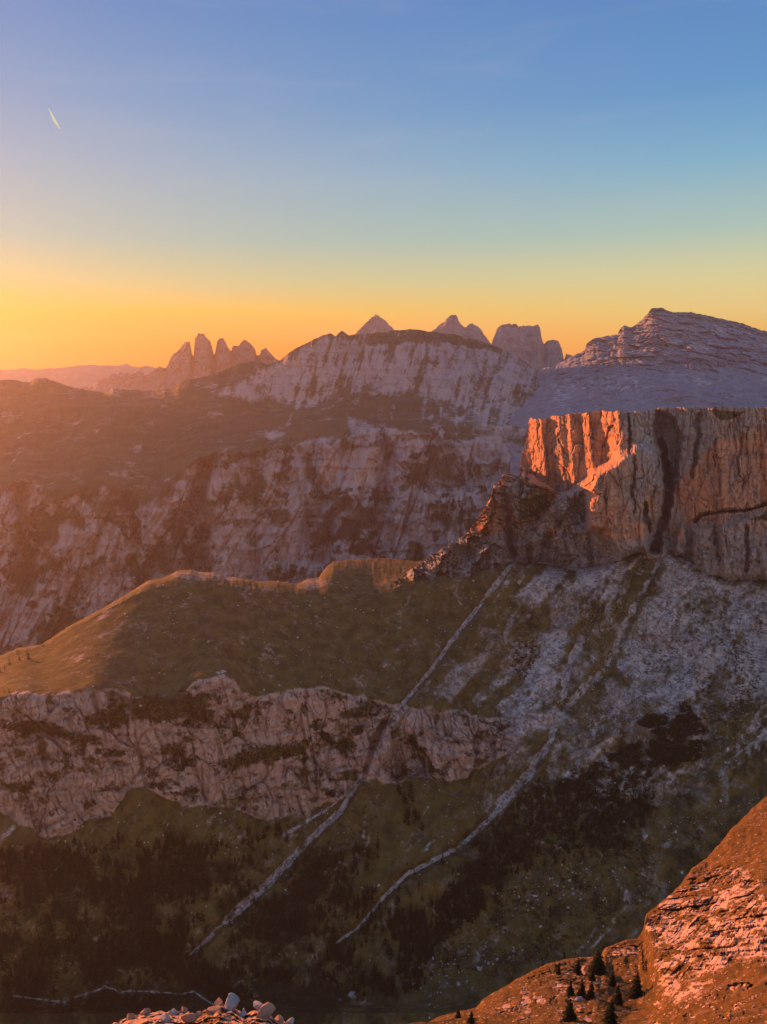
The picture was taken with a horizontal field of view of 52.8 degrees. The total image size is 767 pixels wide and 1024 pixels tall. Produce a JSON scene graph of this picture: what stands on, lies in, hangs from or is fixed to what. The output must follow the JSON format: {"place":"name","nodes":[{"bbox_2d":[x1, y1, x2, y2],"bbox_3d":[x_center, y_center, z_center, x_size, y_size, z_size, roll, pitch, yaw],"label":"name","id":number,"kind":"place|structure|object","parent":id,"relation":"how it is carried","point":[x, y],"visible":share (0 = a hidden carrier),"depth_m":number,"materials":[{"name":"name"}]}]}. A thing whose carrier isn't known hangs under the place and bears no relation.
{"place":"outdoors","nodes":[
{"label":"outdoors","id":0,"kind":"place"},
{"bbox_2d":[0,375,106,388],"bbox_3d":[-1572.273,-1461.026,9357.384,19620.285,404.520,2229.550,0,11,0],"label":"distant mountain","id":1,"kind":"structure","parent":0,"point":[79,382],"depth_m":9080.91,"materials":[{"name":"brown stone"}]},
{"bbox_2d":[49,109,59,128],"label":"vapour trail","id":2,"kind":"object","parent":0,"point":[54,120],"visible":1,"depth_m":17652.29,"materials":[{"name":"white"}]},
{"bbox_2d":[0,364,155,378],"bbox_3d":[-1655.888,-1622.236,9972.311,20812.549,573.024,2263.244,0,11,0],"label":"distant mountain","id":3,"kind":"structure","parent":0,"point":[84,370],"depth_m":9701.03,"materials":[{"name":"grey stone"}]},
{"bbox_2d":[81,333,278,391],"bbox_3d":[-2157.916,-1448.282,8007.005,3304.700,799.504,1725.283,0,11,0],"label":"jagged mountain peaks","id":4,"kind":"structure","parent":0,"point":[184,363],"depth_m":7941.75,"materials":[{"name":"grey stone"}]},
{"bbox_2d":[113,1005,286,1023],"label":"outcrop ledge","id":5,"kind":"object","parent":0,"point":[222,1016],"visible":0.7,"depth_m":41.84,"materials":[{"name":"brown stone"}]},
{"bbox_2d":[126,1013,134,1020],"bbox_3d":[-14.153,28.216,43.221,0.460,0.406,0.415,14,11,9],"label":"stone","id":6,"kind":"object","parent":5,"relation":"on","point":[129,1016],"visible":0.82,"depth_m":43.17,"materials":[{"name":"stone"}]},
{"bbox_2d":[140,1008,150,1015],"bbox_3d":[-13.578,28.505,44.101,0.577,0.331,0.413,-9,14,-40],"label":"stone","id":7,"kind":"object","parent":5,"relation":"on","point":[145,1011],"visible":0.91,"depth_m":44.01,"materials":[{"name":"stone"}]},
{"bbox_2d":[159,1013,170,1022],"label":"stone","id":8,"kind":"object","parent":5,"relation":"on","point":[165,1017],"visible":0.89,"depth_m":41.11,"materials":[{"name":"grey stone"}]},
{"bbox_2d":[168,1008,177,1014],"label":"stone","id":9,"kind":"object","parent":5,"relation":"on","point":[173,1011],"visible":0.84,"depth_m":43.39,"materials":[{"name":"grey stone"}]},
{"bbox_2d":[181,1013,195,1022],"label":"stone","id":10,"kind":"object","parent":5,"relation":"on","point":[190,1018],"visible":1,"depth_m":40.61,"materials":[{"name":"brown stone"}]},
{"bbox_2d":[195,1011,202,1018],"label":"stone","id":11,"kind":"object","parent":5,"relation":"on","point":[198,1014],"visible":0.73,"depth_m":42.85,"materials":[{"name":"grey stone"}]},
{"bbox_2d":[206,1005,221,1013],"bbox_3d":[-9.374,27.636,42.738,0.822,0.439,0.640,-3,6,-2],"label":"stone","id":12,"kind":"object","parent":5,"relation":"on","point":[212,1009],"visible":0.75,"depth_m":42.72,"materials":[{"name":"brown stone"}]},
{"bbox_2d":[214,998,222,1005],"bbox_3d":[-9.301,27.866,43.843,0.441,0.314,0.572,5,12,25],"label":"stone","id":13,"kind":"object","parent":5,"relation":"on","point":[218,1001],"visible":0.92,"depth_m":43.77,"materials":[{"name":"stone"}]},
{"bbox_2d":[224,993,239,1010],"bbox_3d":[-8.616,27.700,43.561,0.785,0.556,1.045,5,12,25],"label":"stone","id":14,"kind":"object","parent":5,"relation":"on","point":[232,1001],"visible":0.84,"depth_m":43.47,"materials":[{"name":"grey stone"}]},
{"bbox_2d":[239,1008,246,1017],"bbox_3d":[-7.894,28.108,43.237,0.435,0.485,0.750,-3,11,-16],"label":"stone","id":15,"kind":"object","parent":5,"relation":"on","point":[242,1014],"visible":0.74,"depth_m":43.08,"materials":[{"name":"grey stone"}]},
{"bbox_2d":[253,1000,262,1010],"bbox_3d":[-6.958,27.990,43.657,0.961,0.594,0.541,7,13,33],"label":"stone","id":16,"kind":"object","parent":5,"relation":"on","point":[257,1005],"visible":0.49,"depth_m":43.56,"materials":[{"name":"grey stone"}]},
{"bbox_2d":[256,1002,275,1018],"bbox_3d":[-6.485,27.540,42.512,0.703,0.792,1.244,4,11,19],"label":"stone","id":17,"kind":"object","parent":5,"relation":"on","point":[266,1010],"visible":0.8,"depth_m":42.40,"materials":[{"name":"stone"}]},
{"bbox_2d":[275,1015,283,1022],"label":"stone","id":18,"kind":"object","parent":5,"relation":"on","point":[279,1018],"visible":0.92,"depth_m":43.74,"materials":[{"name":"stone"}]},
{"bbox_2d":[286,1017,293,1023],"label":"stone","id":19,"kind":"object","parent":5,"relation":"on","point":[290,1021],"visible":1,"depth_m":44.35,"materials":[{"name":"grey stone"}]},
{"bbox_2d":[0,329,538,655],"bbox_3d":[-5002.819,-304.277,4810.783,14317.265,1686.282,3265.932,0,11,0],"label":"plateau mountain","id":20,"kind":"structure","parent":0,"point":[315,458],"depth_m":3901.48,"materials":[{"name":"grey stone"}]},
{"bbox_2d":[356,314,393,333],"bbox_3d":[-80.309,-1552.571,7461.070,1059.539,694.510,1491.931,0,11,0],"label":"mountain peak","id":21,"kind":"structure","parent":0,"point":[375,323],"depth_m":7387.23,"materials":[{"name":"grey stone"}]},
{"bbox_2d":[0,553,766,1023],"bbox_3d":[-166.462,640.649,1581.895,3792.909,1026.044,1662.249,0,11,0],"label":"valley hill","id":22,"kind":"structure","parent":0,"point":[480,747],"depth_m":1384.45,"materials":[{"name":"green plant"}]},
{"bbox_2d":[126,860,131,870],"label":"conifer tree","id":23,"kind":"object","parent":22,"relation":"on","point":[128,866],"visible":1,"depth_m":1268.67,"materials":[{"name":"green plant"}]},
{"bbox_2d":[199,911,204,921],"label":"conifer tree","id":24,"kind":"object","parent":22,"relation":"on","point":[202,920],"visible":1,"depth_m":1269.12,"materials":[{"name":"green plant"}]},
{"bbox_2d":[262,848,268,859],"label":"conifer tree","id":25,"kind":"object","parent":22,"relation":"on","point":[265,855],"visible":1,"depth_m":1356.03,"materials":[{"name":"green plant"}]},
{"bbox_2d":[0,689,654,1012],"bbox_3d":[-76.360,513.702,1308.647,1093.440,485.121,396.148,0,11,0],"label":"woods","id":26,"kind":"object","parent":22,"relation":"on","point":[221,986],"visible":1,"depth_m":1252.65,"materials":[{"name":"green plant"}]},
{"bbox_2d":[348,991,356,998],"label":"boulder","id":27,"kind":"object","parent":22,"relation":"on","point":[351,995],"visible":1,"depth_m":1198.47,"materials":[{"name":"stone"}]},
{"bbox_2d":[0,608,766,1012],"bbox_3d":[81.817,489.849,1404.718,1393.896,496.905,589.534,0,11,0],"label":"pine scrub undergrowth","id":28,"kind":"object","parent":22,"relation":"on","point":[674,758],"visible":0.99,"depth_m":1353.63,"materials":[{"name":"green plant"}]},
{"bbox_2d":[382,931,387,945],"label":"conifer tree","id":29,"kind":"object","parent":22,"relation":"on","point":[385,940],"visible":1,"depth_m":1252.22,"materials":[{"name":"green plant"}]},
{"bbox_2d":[10,579,766,995],"bbox_3d":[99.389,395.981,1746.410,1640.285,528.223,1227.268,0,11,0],"label":"scree rubble","id":30,"kind":"object","parent":22,"relation":"on","point":[632,711],"visible":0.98,"depth_m":1496.54,"materials":[{"name":"stone"}]},
{"bbox_2d":[385,914,391,928],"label":"conifer tree","id":31,"kind":"object","parent":22,"relation":"on","point":[387,923],"visible":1,"depth_m":1265.74,"materials":[{"name":"green plant"}]},
{"bbox_2d":[387,944,392,956],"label":"conifer tree","id":32,"kind":"object","parent":22,"relation":"on","point":[390,950],"visible":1,"depth_m":1244.42,"materials":[{"name":"green plant"}]},
{"bbox_2d":[390,924,395,938],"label":"conifer tree","id":33,"kind":"object","parent":22,"relation":"on","point":[392,934],"visible":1,"depth_m":1257.80,"materials":[{"name":"green plant"}]},
{"bbox_2d":[402,795,408,803],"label":"conifer tree","id":34,"kind":"object","parent":22,"relation":"on","point":[404,800],"visible":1,"depth_m":1423.63,"materials":[{"name":"green plant"}]},
{"bbox_2d":[403,807,409,819],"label":"conifer tree","id":35,"kind":"object","parent":22,"relation":"on","point":[405,814],"visible":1,"depth_m":1406.04,"materials":[{"name":"green plant"}]},
{"bbox_2d":[407,787,413,797],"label":"conifer tree","id":36,"kind":"object","parent":22,"relation":"on","point":[409,794],"visible":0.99,"depth_m":1432.80,"materials":[{"name":"green plant"}]},
{"bbox_2d":[434,899,441,912],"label":"conifer tree","id":37,"kind":"object","parent":22,"relation":"on","point":[437,908],"visible":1,"depth_m":1271.68,"materials":[{"name":"green plant"}]},
{"bbox_2d":[0,0,766,369],"label":"sky","id":38,"kind":"structure","parent":0,"point":[278,176],"materials":[{"name":"blue"}]},
{"bbox_2d":[431,315,490,344],"bbox_3d":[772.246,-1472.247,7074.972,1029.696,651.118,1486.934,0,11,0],"label":"mountain peak","id":39,"kind":"structure","parent":0,"point":[450,324],"depth_m":6978.93,"materials":[{"name":"grey stone"}]},
{"bbox_2d":[491,323,571,369],"bbox_3d":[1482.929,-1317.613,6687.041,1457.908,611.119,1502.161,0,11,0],"label":"mountain peak","id":40,"kind":"structure","parent":0,"point":[526,344],"depth_m":6482.86,"materials":[{"name":"grey stone"}]},
{"bbox_2d":[392,406,766,596],"bbox_3d":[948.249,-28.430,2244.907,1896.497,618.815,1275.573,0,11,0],"label":"mesa mountain","id":41,"kind":"structure","parent":0,"point":[589,489],"depth_m":1716.22,"materials":[{"name":"stone"}]},
{"bbox_2d":[410,796,766,1023],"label":"hill","id":42,"kind":"structure","parent":0,"point":[741,847],"depth_m":257.10,"materials":[{"name":"brown stone"}]},
{"bbox_2d":[454,1007,460,1018],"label":"conifer tree","id":43,"kind":"object","parent":42,"relation":"on","point":[457,1015],"visible":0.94,"depth_m":239.10,"materials":[{"name":"green plant"}]},
{"bbox_2d":[467,1010,474,1023],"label":"conifer tree","id":44,"kind":"object","parent":42,"relation":"on","point":[470,1020],"visible":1,"depth_m":230.38,"materials":[{"name":"green plant"}]},
{"bbox_2d":[555,964,561,974],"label":"conifer tree","id":45,"kind":"object","parent":42,"relation":"on","point":[557,971],"visible":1,"depth_m":277.49,"materials":[{"name":"green plant"}]},
{"bbox_2d":[562,996,577,1022],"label":"conifer tree","id":46,"kind":"object","parent":42,"relation":"on","point":[569,1015],"visible":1,"depth_m":220.19,"materials":[{"name":"green plant"}]},
{"bbox_2d":[566,979,574,995],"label":"conifer tree","id":47,"kind":"object","parent":42,"relation":"on","point":[570,991],"visible":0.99,"depth_m":249.10,"materials":[{"name":"green plant"}]},
{"bbox_2d":[572,956,582,974],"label":"conifer tree","id":48,"kind":"object","parent":42,"relation":"on","point":[577,970],"visible":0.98,"depth_m":278.24,"materials":[{"name":"green plant"}]},
{"bbox_2d":[574,996,583,1001],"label":"boulder","id":49,"kind":"object","parent":42,"relation":"on","point":[579,999],"visible":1,"depth_m":243.74,"materials":[{"name":"stone"}]},
{"bbox_2d":[576,977,586,997],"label":"conifer tree","id":50,"kind":"object","parent":42,"relation":"on","point":[581,992],"visible":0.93,"depth_m":247.38,"materials":[{"name":"green plant"}]},
{"bbox_2d":[586,981,595,997],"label":"conifer tree","id":51,"kind":"object","parent":42,"relation":"on","point":[590,993],"visible":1,"depth_m":247.11,"materials":[{"name":"green plant"}]},
{"bbox_2d":[587,966,595,981],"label":"conifer tree","id":52,"kind":"object","parent":42,"relation":"on","point":[591,976],"visible":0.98,"depth_m":267.86,"materials":[{"name":"green plant"}]},
{"bbox_2d":[587,947,608,975],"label":"conifer tree","id":53,"kind":"object","parent":42,"relation":"on","point":[598,965],"visible":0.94,"depth_m":280.61,"materials":[{"name":"green plant"}]},
{"bbox_2d":[602,998,619,1023],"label":"conifer tree","id":54,"kind":"object","parent":42,"relation":"on","point":[610,1015],"visible":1,"depth_m":218.04,"materials":[{"name":"green plant"}]},
{"bbox_2d":[607,970,616,986],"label":"conifer tree","id":55,"kind":"object","parent":42,"relation":"on","point":[612,982],"visible":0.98,"depth_m":265.85,"materials":[{"name":"green plant"}]},
{"bbox_2d":[612,982,624,1005],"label":"conifer tree","id":56,"kind":"object","parent":42,"relation":"on","point":[617,999],"visible":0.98,"depth_m":246.18,"materials":[{"name":"green plant"}]},
{"bbox_2d":[496,868,766,1021],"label":"hillside rubble","id":57,"kind":"object","parent":42,"relation":"on","point":[714,972],"visible":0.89,"depth_m":242.12,"materials":[{"name":"stone"}]},
{"bbox_2d":[626,967,643,998],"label":"conifer tree","id":58,"kind":"object","parent":42,"relation":"on","point":[635,991],"visible":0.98,"depth_m":256.43,"materials":[{"name":"green plant"}]},
{"bbox_2d":[510,308,766,475],"bbox_3d":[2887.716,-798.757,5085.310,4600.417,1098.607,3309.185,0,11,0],"label":"massif mountain","id":59,"kind":"structure","parent":0,"point":[654,358],"depth_m":4697.49,"materials":[{"name":"grey stone"}]}
]}

